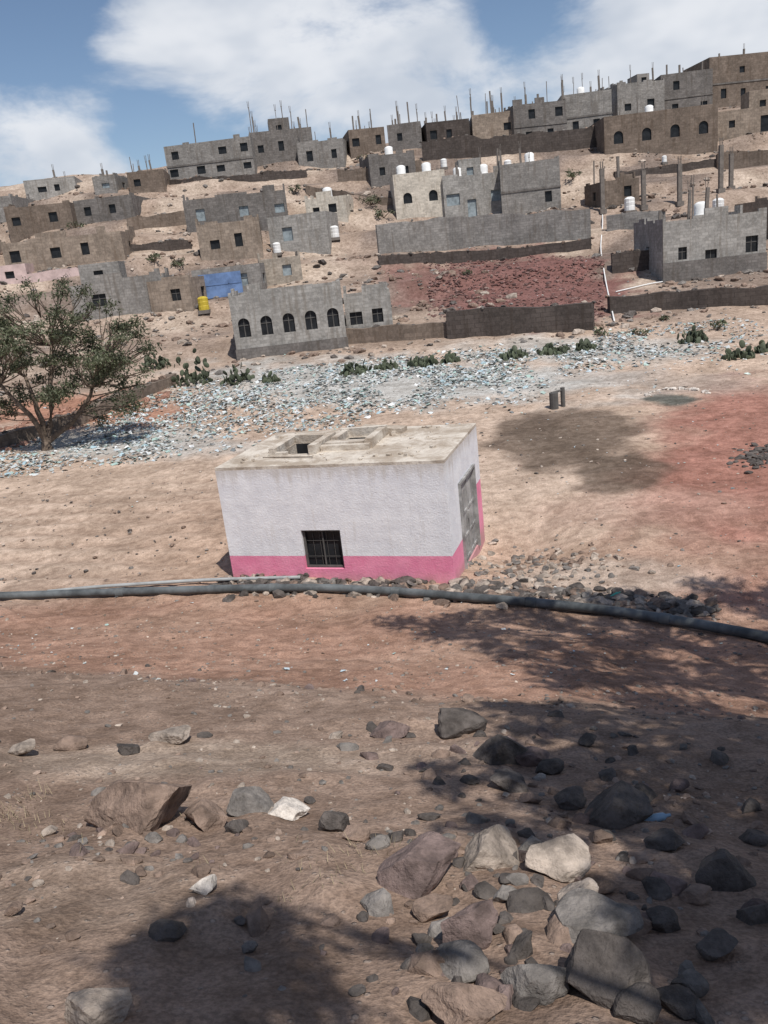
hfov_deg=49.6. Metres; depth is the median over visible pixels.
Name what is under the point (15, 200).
walls
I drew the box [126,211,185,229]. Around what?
dry stone wall
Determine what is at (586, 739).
rock
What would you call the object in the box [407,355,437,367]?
prickly pear cactus
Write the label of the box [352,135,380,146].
windows
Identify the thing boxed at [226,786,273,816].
rock
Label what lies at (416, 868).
rock
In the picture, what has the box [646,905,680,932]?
rock
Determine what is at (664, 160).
water tank
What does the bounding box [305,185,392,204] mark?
dry stone wall
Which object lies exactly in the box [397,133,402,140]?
windows
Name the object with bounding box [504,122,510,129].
windows
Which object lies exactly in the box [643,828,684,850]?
rock
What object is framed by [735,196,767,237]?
walls
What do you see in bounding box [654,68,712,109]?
walls
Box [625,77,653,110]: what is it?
windows
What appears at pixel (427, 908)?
rock
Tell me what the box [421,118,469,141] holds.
walls
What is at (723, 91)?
windows
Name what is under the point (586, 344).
prickly pear cactus
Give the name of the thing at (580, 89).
water tank
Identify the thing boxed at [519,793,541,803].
rock
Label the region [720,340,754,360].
prickly pear cactus
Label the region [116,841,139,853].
rock
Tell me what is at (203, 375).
prickly pear cactus
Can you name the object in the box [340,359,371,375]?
prickly pear cactus
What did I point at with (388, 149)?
water tank
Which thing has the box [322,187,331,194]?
water tank
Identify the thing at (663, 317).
shrub
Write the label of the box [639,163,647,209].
concrete column
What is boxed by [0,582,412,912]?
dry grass
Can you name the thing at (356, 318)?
windows
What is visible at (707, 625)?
water pipe
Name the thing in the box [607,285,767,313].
stone retaining wall
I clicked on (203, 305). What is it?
water tank
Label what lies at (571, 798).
rock
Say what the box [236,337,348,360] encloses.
plinth and bands
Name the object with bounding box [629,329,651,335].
shrub
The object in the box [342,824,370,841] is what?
rock
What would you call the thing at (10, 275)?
windows
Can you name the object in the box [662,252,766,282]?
plinth and bands
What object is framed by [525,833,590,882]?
rock
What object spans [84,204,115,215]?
windows
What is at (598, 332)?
shrub
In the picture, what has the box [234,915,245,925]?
rock
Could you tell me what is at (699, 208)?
water tank
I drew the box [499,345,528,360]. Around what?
prickly pear cactus
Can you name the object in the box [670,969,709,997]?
rock
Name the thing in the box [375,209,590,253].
compound wall
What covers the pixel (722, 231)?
walls
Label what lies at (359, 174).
stone retaining wall
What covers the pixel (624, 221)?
compound wall
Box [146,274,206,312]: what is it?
building
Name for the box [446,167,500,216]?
windows
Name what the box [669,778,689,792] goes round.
rock
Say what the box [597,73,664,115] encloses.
walls
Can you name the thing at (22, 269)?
building
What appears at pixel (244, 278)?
windows
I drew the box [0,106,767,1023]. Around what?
ground
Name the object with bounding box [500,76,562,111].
roof columns
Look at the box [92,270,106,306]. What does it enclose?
windows
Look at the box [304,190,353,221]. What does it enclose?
building
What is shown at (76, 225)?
shrub
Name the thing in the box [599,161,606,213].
concrete column
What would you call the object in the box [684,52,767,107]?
building
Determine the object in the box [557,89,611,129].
walls
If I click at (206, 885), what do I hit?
rock
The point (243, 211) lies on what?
windows
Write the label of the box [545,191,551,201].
windows
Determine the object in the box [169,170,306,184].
dry stone wall
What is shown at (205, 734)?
rock
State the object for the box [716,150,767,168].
dry stone wall
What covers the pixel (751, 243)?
windows
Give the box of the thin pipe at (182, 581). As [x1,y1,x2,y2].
[50,575,300,589]
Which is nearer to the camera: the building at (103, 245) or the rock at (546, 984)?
the rock at (546, 984)
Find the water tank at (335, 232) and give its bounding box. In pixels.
[330,225,339,240]
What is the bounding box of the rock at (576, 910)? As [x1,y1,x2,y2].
[554,888,643,943]
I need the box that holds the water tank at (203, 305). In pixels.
[197,296,210,314]
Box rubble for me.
[210,534,721,635]
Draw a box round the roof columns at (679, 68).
[666,61,702,73]
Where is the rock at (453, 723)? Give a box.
[437,707,487,739]
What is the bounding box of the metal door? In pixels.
[458,464,480,568]
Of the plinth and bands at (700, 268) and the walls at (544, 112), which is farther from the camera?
the walls at (544, 112)
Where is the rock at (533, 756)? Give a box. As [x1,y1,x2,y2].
[515,746,549,766]
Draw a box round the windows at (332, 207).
[313,203,336,211]
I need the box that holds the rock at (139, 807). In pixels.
[84,779,191,834]
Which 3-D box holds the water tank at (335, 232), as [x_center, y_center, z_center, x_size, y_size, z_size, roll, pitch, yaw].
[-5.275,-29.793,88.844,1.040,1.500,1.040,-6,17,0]
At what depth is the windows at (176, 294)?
70.80 m
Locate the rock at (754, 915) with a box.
[736,903,767,925]
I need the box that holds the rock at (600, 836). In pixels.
[589,829,612,843]
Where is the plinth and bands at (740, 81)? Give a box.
[713,78,767,84]
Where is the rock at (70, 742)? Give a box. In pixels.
[53,735,87,750]
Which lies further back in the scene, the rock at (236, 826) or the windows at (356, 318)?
the windows at (356, 318)
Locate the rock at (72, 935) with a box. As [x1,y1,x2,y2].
[65,929,79,941]
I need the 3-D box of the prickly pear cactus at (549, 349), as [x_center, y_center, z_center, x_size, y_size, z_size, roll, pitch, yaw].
[10.237,-9.825,50.241,2.093,0.920,1.450,-6,17,0]
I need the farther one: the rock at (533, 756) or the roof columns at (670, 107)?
the roof columns at (670, 107)
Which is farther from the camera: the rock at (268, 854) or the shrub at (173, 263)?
the shrub at (173, 263)
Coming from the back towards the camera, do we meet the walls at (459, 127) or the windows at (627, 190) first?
the walls at (459, 127)
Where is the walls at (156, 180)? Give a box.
[126,169,170,192]
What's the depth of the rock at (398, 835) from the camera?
5.08 m
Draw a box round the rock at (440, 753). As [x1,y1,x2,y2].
[431,749,449,757]
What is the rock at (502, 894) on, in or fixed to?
on the ground at (196, 972)
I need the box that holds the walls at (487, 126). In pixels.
[469,111,511,138]
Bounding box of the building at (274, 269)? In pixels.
[257,251,302,285]
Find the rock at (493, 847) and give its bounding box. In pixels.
[463,824,519,872]
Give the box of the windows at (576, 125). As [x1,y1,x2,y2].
[573,119,599,128]
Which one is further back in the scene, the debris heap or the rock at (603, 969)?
the debris heap
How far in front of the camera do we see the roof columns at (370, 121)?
120.55 m
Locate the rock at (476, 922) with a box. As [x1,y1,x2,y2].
[440,899,498,949]
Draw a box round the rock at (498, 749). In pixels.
[473,734,527,764]
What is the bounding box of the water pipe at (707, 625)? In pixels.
[0,583,767,642]
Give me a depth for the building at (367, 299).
59.60 m
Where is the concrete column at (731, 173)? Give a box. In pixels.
[726,147,734,188]
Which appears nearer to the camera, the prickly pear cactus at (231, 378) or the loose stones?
the loose stones
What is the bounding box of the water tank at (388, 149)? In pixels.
[384,146,392,153]
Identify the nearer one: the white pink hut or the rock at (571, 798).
the rock at (571, 798)
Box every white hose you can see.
[600,214,614,321]
[615,281,662,291]
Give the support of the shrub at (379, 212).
on the ground at (196, 972)
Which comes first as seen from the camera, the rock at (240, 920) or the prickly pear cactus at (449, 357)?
the rock at (240, 920)
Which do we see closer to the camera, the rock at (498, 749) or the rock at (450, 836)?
the rock at (450, 836)
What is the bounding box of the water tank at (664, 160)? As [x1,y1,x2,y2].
[661,155,667,164]
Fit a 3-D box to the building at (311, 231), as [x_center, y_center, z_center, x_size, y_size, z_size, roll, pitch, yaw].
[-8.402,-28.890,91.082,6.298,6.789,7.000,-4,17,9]
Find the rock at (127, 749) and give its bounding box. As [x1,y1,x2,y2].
[117,743,139,755]
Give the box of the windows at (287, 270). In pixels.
[282,264,291,275]
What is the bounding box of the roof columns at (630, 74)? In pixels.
[608,62,653,87]
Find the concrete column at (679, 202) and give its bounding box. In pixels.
[675,156,683,206]
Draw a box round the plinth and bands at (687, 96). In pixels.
[665,93,712,99]
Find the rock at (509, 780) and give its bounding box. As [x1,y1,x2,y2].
[490,768,528,792]
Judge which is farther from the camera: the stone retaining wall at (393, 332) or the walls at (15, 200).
the walls at (15, 200)
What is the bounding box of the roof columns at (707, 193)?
[658,175,717,219]
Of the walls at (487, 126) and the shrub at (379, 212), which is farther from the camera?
the walls at (487, 126)
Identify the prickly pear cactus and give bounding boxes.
[139,342,171,369]
[171,348,212,387]
[220,362,254,385]
[261,371,280,382]
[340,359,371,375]
[373,358,398,370]
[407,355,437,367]
[440,351,460,364]
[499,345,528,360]
[536,342,570,355]
[575,338,596,350]
[677,325,708,343]
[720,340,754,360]
[754,340,767,353]
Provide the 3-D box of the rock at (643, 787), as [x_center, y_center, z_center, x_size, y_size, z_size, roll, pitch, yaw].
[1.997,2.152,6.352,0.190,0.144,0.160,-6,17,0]
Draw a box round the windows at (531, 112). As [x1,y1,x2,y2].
[526,107,561,133]
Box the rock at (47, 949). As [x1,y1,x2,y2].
[39,944,55,953]
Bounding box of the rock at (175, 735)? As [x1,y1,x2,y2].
[148,725,190,744]
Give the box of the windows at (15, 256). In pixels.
[10,241,128,262]
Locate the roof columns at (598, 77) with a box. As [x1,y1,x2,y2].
[561,73,602,94]
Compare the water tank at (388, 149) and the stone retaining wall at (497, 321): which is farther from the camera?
the water tank at (388, 149)
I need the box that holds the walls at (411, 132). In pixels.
[387,121,421,150]
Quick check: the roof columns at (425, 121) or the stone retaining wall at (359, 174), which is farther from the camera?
the roof columns at (425, 121)
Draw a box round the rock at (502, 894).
[492,885,516,901]
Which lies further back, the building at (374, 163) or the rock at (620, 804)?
the building at (374, 163)
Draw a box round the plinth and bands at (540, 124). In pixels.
[514,121,566,127]
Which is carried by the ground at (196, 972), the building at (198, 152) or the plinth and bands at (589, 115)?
the building at (198, 152)
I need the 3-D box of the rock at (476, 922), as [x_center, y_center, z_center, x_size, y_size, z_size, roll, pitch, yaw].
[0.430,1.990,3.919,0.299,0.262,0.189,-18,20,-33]
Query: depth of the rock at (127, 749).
7.62 m
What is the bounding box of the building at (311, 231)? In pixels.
[267,211,338,253]
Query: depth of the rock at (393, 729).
8.12 m
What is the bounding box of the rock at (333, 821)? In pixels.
[318,811,350,831]
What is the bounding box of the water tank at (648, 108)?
[645,105,652,111]
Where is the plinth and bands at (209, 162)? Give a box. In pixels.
[166,156,252,167]
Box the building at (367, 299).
[343,283,392,327]
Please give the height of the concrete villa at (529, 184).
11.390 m
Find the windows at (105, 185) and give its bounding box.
[102,183,123,187]
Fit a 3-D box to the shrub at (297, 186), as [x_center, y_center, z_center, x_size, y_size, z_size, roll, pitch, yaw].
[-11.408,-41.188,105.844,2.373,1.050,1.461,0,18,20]
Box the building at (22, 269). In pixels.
[0,263,34,284]
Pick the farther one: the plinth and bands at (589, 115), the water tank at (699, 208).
the plinth and bands at (589, 115)
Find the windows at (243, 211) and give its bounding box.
[196,203,284,220]
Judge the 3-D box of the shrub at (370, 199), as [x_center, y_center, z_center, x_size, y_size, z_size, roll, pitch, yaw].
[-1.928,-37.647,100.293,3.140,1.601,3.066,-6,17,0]
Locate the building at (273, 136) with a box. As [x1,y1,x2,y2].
[249,117,312,166]
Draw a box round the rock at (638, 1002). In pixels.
[613,982,661,1023]
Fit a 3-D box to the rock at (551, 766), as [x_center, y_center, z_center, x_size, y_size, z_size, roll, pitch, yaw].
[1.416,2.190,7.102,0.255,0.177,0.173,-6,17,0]
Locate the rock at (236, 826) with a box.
[224,819,248,833]
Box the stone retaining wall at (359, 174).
[337,160,421,181]
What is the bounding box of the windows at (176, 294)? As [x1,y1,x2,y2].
[171,286,203,300]
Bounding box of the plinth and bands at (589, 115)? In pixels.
[567,112,611,118]
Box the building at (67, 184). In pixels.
[23,176,82,200]
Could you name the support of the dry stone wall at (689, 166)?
on the ground at (196, 972)
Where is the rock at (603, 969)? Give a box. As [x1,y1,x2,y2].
[564,929,650,1009]
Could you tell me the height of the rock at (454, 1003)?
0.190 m
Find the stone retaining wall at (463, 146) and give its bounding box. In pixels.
[421,126,596,161]
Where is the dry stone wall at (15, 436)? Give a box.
[0,373,176,447]
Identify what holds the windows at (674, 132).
attached to the building at (690, 140)
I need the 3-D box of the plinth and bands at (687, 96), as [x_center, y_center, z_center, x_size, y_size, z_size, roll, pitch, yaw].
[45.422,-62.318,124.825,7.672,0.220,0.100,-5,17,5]
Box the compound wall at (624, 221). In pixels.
[606,210,665,231]
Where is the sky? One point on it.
(85, 84)
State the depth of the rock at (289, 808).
5.74 m
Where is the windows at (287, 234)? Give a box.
[282,227,292,240]
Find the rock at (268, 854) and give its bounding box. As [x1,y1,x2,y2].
[263,851,274,857]
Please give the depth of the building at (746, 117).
107.10 m
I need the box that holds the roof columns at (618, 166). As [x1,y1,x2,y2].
[593,156,619,183]
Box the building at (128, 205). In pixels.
[73,192,149,224]
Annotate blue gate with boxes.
[198,271,242,298]
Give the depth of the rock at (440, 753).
7.42 m
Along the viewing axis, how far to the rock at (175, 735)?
7.87 m
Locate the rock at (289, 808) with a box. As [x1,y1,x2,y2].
[268,796,310,820]
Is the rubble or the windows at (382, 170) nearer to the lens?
the rubble
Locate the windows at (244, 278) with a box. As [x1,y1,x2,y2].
[241,273,263,285]
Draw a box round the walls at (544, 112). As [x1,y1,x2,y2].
[504,97,566,134]
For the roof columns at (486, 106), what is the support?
on the walls at (487, 126)
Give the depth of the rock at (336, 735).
8.12 m
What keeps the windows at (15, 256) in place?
attached to the building at (103, 245)
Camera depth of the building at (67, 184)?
115.98 m
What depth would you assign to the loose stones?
4.44 m
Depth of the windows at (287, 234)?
87.66 m
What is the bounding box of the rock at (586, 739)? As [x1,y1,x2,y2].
[578,732,596,746]
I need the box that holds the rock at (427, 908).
[411,893,452,922]
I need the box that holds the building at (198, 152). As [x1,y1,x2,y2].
[164,134,257,178]
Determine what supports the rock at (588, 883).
on the ground at (196, 972)
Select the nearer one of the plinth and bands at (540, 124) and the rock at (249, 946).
the rock at (249, 946)
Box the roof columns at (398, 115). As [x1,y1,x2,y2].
[391,101,417,124]
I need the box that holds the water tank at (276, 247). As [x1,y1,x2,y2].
[272,242,281,255]
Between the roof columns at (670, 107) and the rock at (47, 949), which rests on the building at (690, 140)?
the roof columns at (670, 107)
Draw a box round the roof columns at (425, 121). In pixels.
[424,96,461,123]
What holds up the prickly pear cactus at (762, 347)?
on the ground at (196, 972)
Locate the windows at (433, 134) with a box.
[430,129,451,138]
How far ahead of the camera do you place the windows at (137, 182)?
108.55 m
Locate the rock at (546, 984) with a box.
[500,963,569,1005]
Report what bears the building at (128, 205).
on the ground at (196, 972)
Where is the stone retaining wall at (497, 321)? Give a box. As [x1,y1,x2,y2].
[446,302,594,338]
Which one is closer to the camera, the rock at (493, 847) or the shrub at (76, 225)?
the rock at (493, 847)
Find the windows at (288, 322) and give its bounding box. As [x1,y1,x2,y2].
[238,308,339,337]
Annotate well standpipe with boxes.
[549,387,564,409]
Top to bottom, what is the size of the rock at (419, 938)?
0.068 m
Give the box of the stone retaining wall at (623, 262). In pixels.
[611,250,648,273]
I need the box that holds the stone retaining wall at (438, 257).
[378,238,590,264]
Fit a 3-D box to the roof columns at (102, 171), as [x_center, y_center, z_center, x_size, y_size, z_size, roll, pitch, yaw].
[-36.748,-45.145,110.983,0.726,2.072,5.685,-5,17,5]
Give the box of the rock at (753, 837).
[738,829,767,846]
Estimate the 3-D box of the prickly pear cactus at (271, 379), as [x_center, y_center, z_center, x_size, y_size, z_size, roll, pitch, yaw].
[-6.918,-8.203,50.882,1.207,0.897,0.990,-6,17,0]
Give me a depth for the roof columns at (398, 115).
117.47 m
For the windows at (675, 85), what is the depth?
124.80 m
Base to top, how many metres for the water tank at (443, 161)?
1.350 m
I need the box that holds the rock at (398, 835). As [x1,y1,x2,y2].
[387,830,403,842]
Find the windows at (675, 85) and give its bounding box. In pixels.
[672,81,706,108]
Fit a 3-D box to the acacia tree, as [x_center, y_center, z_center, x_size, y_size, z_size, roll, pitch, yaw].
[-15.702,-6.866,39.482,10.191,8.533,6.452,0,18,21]
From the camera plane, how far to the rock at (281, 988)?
3.50 m
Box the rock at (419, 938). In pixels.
[411,933,431,945]
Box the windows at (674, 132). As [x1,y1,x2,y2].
[614,121,707,143]
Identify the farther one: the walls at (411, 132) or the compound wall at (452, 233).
the walls at (411, 132)
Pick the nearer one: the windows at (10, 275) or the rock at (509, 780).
the rock at (509, 780)
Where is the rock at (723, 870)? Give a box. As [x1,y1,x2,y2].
[695,849,756,891]
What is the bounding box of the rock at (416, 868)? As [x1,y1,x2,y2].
[377,831,460,898]
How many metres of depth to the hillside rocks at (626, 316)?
69.45 m
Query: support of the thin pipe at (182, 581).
on the ground at (196, 972)
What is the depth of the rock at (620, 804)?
5.73 m
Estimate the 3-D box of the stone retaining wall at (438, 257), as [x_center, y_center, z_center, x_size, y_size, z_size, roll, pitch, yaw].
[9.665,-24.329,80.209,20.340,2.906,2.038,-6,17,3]
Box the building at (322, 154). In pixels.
[296,137,347,167]
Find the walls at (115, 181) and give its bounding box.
[92,173,128,194]
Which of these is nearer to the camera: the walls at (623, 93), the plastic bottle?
the plastic bottle
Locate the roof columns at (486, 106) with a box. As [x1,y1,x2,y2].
[469,88,499,115]
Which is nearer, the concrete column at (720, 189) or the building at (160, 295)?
the building at (160, 295)
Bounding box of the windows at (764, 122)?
[729,100,767,131]
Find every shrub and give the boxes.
[66,221,85,228]
[145,252,160,262]
[170,257,184,266]
[287,184,300,191]
[359,191,380,204]
[373,206,394,218]
[461,270,471,274]
[565,169,582,178]
[592,324,611,335]
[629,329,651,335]
[658,315,669,320]
[710,318,729,329]
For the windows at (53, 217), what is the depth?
97.86 m
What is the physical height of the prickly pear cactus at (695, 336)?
1.149 m
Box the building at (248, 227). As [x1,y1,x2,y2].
[195,214,263,260]
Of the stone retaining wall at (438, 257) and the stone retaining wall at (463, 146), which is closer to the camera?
the stone retaining wall at (438, 257)
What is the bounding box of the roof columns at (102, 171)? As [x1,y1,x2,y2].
[100,163,107,175]
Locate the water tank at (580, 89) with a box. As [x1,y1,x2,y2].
[577,87,583,92]
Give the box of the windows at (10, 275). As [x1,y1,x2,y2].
[5,271,14,278]
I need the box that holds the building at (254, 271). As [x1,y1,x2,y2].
[191,263,267,299]
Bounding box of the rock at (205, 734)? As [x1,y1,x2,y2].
[197,731,212,737]
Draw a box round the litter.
[0,196,767,680]
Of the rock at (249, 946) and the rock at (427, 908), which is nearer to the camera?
the rock at (249, 946)
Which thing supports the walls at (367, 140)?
on the ground at (196, 972)
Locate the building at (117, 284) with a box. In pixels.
[69,261,171,322]
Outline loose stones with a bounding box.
[0,656,767,1023]
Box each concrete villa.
[389,162,444,219]
[436,147,501,216]
[499,141,560,213]
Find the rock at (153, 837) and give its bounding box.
[144,832,162,843]
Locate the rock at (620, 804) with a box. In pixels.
[584,780,652,829]
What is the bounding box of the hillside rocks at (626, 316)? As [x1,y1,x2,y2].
[0,106,767,450]
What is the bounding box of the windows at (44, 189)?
[38,184,59,191]
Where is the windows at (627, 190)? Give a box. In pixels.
[594,185,630,200]
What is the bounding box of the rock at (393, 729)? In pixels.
[370,720,410,738]
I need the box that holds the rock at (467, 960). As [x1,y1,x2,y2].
[436,940,490,982]
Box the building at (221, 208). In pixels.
[182,183,287,232]
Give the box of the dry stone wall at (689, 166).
[613,159,715,178]
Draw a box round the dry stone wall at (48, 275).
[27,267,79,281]
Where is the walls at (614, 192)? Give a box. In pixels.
[584,172,638,207]
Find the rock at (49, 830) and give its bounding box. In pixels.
[41,825,57,836]
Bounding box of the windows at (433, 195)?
[403,190,437,203]
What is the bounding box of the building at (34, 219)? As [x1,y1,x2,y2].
[3,200,77,242]
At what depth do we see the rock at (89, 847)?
5.10 m
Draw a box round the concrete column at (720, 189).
[716,138,724,193]
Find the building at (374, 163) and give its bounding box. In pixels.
[359,149,415,186]
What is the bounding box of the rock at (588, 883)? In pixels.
[557,877,598,900]
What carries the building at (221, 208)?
on the ground at (196, 972)
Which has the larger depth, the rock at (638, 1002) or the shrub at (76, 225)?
the shrub at (76, 225)
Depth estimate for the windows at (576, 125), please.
117.78 m
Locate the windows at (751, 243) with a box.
[648,235,756,259]
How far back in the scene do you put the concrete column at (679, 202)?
84.96 m
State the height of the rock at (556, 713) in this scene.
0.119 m
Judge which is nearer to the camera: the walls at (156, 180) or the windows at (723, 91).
the walls at (156, 180)
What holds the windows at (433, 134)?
attached to the walls at (459, 127)
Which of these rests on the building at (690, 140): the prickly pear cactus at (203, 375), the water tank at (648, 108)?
the water tank at (648, 108)
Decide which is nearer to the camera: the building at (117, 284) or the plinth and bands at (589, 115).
the building at (117, 284)
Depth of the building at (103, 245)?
86.70 m
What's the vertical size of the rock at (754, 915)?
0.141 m
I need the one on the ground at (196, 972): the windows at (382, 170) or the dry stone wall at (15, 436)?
the dry stone wall at (15, 436)
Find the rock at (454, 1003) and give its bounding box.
[421,982,506,1023]
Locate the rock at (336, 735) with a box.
[329,731,342,738]
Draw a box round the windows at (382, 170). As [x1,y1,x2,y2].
[379,166,408,175]
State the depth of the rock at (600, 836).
5.22 m
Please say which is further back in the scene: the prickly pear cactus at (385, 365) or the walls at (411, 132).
the walls at (411, 132)
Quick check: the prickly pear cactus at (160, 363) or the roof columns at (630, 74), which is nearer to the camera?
the prickly pear cactus at (160, 363)
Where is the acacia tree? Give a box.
[0,274,161,450]
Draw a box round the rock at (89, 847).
[84,846,93,849]
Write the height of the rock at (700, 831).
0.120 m
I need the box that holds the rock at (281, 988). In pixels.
[277,985,285,990]
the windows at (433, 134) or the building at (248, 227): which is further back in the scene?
the windows at (433, 134)
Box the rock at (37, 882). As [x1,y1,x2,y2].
[32,879,43,886]
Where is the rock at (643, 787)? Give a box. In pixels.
[634,783,657,796]
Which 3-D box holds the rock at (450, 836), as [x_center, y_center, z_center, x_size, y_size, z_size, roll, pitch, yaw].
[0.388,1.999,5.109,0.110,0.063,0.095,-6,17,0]
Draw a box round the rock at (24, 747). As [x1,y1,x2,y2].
[8,738,34,755]
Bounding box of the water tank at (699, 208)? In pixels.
[694,201,704,215]
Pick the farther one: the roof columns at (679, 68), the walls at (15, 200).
the roof columns at (679, 68)
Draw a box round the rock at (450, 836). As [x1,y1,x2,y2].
[443,833,455,839]
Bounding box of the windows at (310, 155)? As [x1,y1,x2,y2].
[306,149,336,161]
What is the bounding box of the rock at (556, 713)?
[547,710,563,717]
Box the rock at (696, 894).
[679,883,711,905]
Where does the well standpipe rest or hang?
on the ground at (196, 972)
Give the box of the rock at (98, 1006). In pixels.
[64,987,132,1023]
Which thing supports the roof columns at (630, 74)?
on the walls at (623, 93)
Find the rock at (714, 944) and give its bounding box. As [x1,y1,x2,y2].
[695,927,738,960]
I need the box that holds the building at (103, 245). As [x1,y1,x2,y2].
[0,226,134,270]
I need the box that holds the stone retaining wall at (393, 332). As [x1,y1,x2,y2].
[346,322,446,343]
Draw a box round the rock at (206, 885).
[189,874,216,894]
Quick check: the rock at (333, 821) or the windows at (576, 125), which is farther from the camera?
the windows at (576, 125)
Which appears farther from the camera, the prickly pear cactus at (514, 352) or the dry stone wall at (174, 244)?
the dry stone wall at (174, 244)
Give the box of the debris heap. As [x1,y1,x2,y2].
[644,386,767,473]
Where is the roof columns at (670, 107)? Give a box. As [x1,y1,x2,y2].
[618,93,702,114]
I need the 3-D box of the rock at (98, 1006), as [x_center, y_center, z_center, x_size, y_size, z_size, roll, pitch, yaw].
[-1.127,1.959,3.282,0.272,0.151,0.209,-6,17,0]
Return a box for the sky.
[0,0,767,186]
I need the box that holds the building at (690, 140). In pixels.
[588,103,717,154]
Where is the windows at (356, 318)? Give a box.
[349,308,383,324]
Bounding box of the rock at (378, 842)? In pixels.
[365,834,390,850]
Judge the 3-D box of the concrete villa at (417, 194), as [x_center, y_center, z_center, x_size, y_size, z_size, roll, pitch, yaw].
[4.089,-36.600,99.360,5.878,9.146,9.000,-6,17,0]
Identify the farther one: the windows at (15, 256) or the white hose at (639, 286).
the windows at (15, 256)
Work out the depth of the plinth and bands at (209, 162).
116.10 m
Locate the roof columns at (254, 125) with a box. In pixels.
[247,100,307,132]
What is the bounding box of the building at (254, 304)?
[228,280,346,349]
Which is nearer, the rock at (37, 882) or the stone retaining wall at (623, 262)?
the rock at (37, 882)
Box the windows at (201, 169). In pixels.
[170,143,251,177]
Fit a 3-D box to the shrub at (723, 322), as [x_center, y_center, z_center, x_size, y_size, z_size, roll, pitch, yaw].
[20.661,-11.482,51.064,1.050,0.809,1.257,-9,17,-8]
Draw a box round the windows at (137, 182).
[134,179,140,186]
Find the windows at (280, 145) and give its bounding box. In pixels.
[258,125,283,152]
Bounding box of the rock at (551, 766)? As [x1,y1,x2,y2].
[535,758,563,774]
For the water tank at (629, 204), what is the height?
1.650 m
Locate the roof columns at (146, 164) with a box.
[129,154,166,171]
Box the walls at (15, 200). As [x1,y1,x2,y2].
[0,194,32,223]
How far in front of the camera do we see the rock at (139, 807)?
5.52 m
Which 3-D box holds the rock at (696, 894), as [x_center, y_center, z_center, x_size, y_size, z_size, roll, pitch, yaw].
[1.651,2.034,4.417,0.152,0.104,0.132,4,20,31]
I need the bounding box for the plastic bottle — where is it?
[644,812,670,821]
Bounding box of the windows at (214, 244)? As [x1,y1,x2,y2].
[210,233,242,249]
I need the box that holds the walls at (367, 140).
[343,127,385,158]
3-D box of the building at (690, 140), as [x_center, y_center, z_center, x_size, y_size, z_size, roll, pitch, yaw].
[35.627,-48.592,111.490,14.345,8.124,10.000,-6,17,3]
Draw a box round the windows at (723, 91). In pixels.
[721,66,767,98]
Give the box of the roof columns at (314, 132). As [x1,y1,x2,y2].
[299,120,331,141]
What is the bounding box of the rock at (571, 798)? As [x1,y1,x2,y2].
[553,785,586,810]
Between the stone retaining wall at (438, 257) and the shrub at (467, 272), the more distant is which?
the stone retaining wall at (438, 257)
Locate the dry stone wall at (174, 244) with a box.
[129,239,191,251]
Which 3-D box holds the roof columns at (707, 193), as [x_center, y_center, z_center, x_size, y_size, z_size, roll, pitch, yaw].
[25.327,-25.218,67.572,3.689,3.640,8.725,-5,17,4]
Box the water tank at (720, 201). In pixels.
[712,198,723,206]
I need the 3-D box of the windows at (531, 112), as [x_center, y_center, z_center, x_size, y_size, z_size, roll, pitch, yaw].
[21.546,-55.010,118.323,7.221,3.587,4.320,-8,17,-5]
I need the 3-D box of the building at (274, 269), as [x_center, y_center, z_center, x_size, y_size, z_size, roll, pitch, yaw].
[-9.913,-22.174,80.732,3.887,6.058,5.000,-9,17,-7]
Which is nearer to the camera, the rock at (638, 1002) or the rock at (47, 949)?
the rock at (638, 1002)
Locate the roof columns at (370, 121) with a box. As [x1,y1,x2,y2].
[352,109,371,128]
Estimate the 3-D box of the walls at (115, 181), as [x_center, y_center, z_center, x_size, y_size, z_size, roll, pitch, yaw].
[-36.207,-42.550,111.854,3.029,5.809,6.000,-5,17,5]
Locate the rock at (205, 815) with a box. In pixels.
[184,798,227,831]
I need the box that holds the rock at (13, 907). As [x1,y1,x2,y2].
[4,901,22,915]
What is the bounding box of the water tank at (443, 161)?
[440,158,447,169]
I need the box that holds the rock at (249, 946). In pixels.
[241,940,257,953]
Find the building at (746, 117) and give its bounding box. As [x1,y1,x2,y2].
[718,89,767,141]
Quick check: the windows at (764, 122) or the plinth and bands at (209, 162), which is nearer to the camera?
the windows at (764, 122)
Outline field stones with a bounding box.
[0,331,767,620]
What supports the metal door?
in the white pink hut
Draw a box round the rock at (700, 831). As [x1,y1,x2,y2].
[682,823,709,839]
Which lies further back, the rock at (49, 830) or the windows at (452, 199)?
the windows at (452, 199)
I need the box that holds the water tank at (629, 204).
[623,197,636,212]
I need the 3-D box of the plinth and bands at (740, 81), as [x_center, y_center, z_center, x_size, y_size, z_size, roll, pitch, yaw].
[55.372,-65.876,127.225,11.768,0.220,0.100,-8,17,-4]
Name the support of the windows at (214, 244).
attached to the building at (248, 227)
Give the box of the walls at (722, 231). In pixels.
[634,205,766,280]
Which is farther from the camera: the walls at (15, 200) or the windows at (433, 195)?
the walls at (15, 200)
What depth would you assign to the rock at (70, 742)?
7.75 m
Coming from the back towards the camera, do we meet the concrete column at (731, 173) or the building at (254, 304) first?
the concrete column at (731, 173)
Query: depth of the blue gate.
73.77 m
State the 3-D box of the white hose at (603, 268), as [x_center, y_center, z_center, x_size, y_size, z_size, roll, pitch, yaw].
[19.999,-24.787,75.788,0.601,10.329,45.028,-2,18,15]
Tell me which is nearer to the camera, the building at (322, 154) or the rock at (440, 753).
the rock at (440, 753)
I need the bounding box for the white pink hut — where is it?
[215,423,484,583]
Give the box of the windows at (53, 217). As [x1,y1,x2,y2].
[12,212,57,225]
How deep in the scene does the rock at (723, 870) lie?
4.55 m

